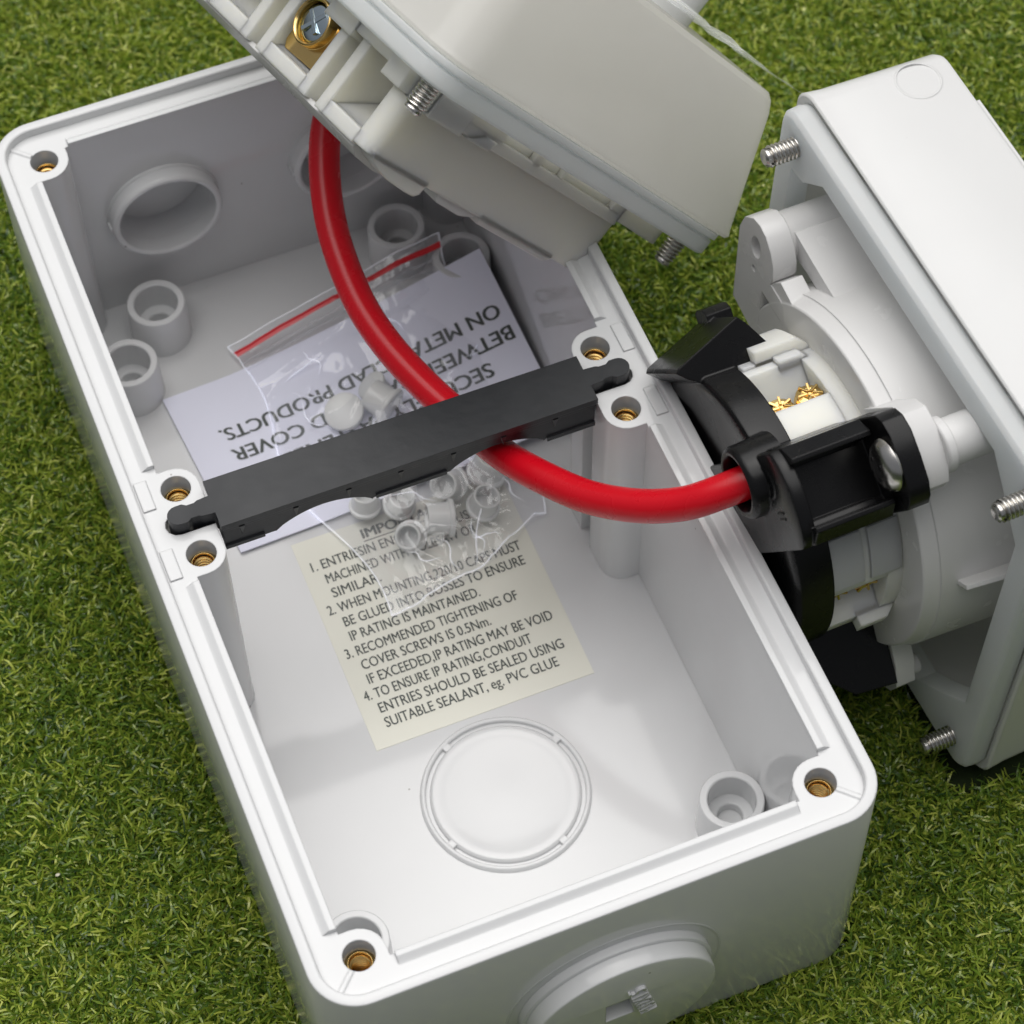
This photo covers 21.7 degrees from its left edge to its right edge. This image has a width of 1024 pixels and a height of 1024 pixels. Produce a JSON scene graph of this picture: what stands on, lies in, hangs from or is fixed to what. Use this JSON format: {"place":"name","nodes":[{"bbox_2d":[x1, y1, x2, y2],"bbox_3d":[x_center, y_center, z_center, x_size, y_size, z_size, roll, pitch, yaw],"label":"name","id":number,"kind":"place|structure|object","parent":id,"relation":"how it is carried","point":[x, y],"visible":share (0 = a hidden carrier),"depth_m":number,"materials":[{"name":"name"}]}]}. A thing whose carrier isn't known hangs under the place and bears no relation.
{"place":"outdoors","nodes":[
{"label":"outdoors","id":0,"kind":"place"},
{"bbox_2d":[0,0,1023,1023],"bbox_3d":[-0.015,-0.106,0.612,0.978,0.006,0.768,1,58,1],"label":"artificial grass","id":1,"kind":"structure","parent":0,"point":[63,759],"depth_m":0.52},
{"bbox_2d":[0,55,877,1023],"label":"enclosure box","id":2,"kind":"object","parent":1,"relation":"on","point":[526,757],"visible":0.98,"depth_m":0.51,"materials":[{"name":"grey plastic"}]},
{"bbox_2d":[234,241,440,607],"bbox_3d":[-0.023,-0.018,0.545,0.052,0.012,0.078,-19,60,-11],"label":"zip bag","id":3,"kind":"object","parent":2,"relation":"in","point":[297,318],"visible":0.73,"depth_m":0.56,"materials":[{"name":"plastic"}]},
{"bbox_2d":[324,392,363,430],"bbox_3d":[-0.034,-0.020,0.550,0.008,0.006,0.008,19,76,16],"label":"blanking cap","id":4,"kind":"object","parent":3,"relation":"in","point":[343,411],"visible":0.94,"depth_m":0.55,"materials":[{"name":"grey plastic"}]},
{"bbox_2d":[348,497,381,519],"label":"blanking cap","id":5,"kind":"object","parent":3,"relation":"in","point":[364,508],"visible":0.71,"depth_m":0.54,"materials":[{"name":"grey plastic"}]},
{"bbox_2d":[358,371,392,397],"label":"blanking cap","id":6,"kind":"object","parent":3,"relation":"in","point":[368,380],"visible":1,"depth_m":0.55,"materials":[{"name":"grey plastic"}]},
{"bbox_2d":[361,380,402,421],"bbox_3d":[-0.027,-0.023,0.548,0.006,0.008,0.008,34,106,11],"label":"blanking cap","id":7,"kind":"object","parent":3,"relation":"in","point":[380,400],"visible":0.96,"depth_m":0.55,"materials":[{"name":"grey plastic"}]},
{"bbox_2d":[382,487,415,520],"bbox_3d":[-0.022,-0.002,0.536,0.007,0.005,0.007,25,63,1],"label":"blanking cap","id":8,"kind":"object","parent":3,"relation":"in","point":[400,505],"visible":0.81,"depth_m":0.54,"materials":[{"name":"grey plastic"}]},
{"bbox_2d":[395,520,427,552],"bbox_3d":[-0.021,0.005,0.532,0.007,0.005,0.007,19,93,6],"label":"blanking cap","id":9,"kind":"object","parent":3,"relation":"in","point":[411,536],"visible":1,"depth_m":0.53,"materials":[{"name":"grey plastic"}]},
{"bbox_2d":[424,498,456,537],"bbox_3d":[-0.014,0.001,0.535,0.006,0.008,0.008,-3,100,-11],"label":"blanking cap","id":10,"kind":"object","parent":3,"relation":"in","point":[440,518],"visible":1,"depth_m":0.53,"materials":[{"name":"grey plastic"}]},
{"bbox_2d":[430,466,468,500],"bbox_3d":[-0.013,-0.006,0.538,0.008,0.005,0.008,20,103,17],"label":"blanking cap","id":11,"kind":"object","parent":3,"relation":"in","point":[453,483],"visible":0.77,"depth_m":0.54,"materials":[{"name":"grey plastic"}]},
{"bbox_2d":[465,484,500,521],"bbox_3d":[-0.005,-0.002,0.537,0.007,0.005,0.007,27,59,1],"label":"blanking cap","id":12,"kind":"object","parent":3,"relation":"in","point":[482,504],"visible":1,"depth_m":0.54,"materials":[{"name":"grey plastic"}]},
{"bbox_2d":[466,454,505,487],"bbox_3d":[-0.005,-0.009,0.540,0.008,0.006,0.008,27,44,6],"label":"blanking cap","id":13,"kind":"object","parent":3,"relation":"in","point":[479,471],"visible":0.49,"depth_m":0.54,"materials":[{"name":"grey plastic"}]},
{"bbox_2d":[163,248,539,552],"bbox_3d":[-0.031,-0.024,0.548,0.075,0.012,0.045,-19,60,-11],"label":"instruction card","id":14,"kind":"object","parent":2,"relation":"in","point":[462,334],"visible":0.52,"depth_m":0.56,"materials":[{"name":"white paper"}]},
{"bbox_2d":[167,356,629,548],"bbox_3d":[-0.020,-0.011,0.487,0.089,0.009,0.010,-19,60,-11],"label":"divider bar","id":15,"kind":"object","parent":2,"relation":"on","point":[241,506],"visible":1,"depth_m":0.48,"materials":[{"name":"black plastic"}]},
{"bbox_2d":[196,0,801,266],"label":"switch module","id":16,"kind":"object","parent":2,"relation":"attached to","point":[562,132],"visible":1,"depth_m":0.47,"materials":[{"name":"white plastic"}]},
{"bbox_2d":[308,116,750,523],"bbox_3d":[-0.004,-0.034,0.496,0.032,0.035,0.130,-32,63,-18],"label":"red cable","id":17,"kind":"object","parent":16,"relation":"attached to","point":[416,376],"visible":0.87,"depth_m":0.50,"materials":[{"name":"red plastic"}]},
{"bbox_2d":[646,54,1023,769],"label":"socket module","id":18,"kind":"object","parent":1,"relation":"on","point":[850,396],"visible":0.95,"depth_m":0.47,"materials":[{"name":"white plastic"}]}
]}

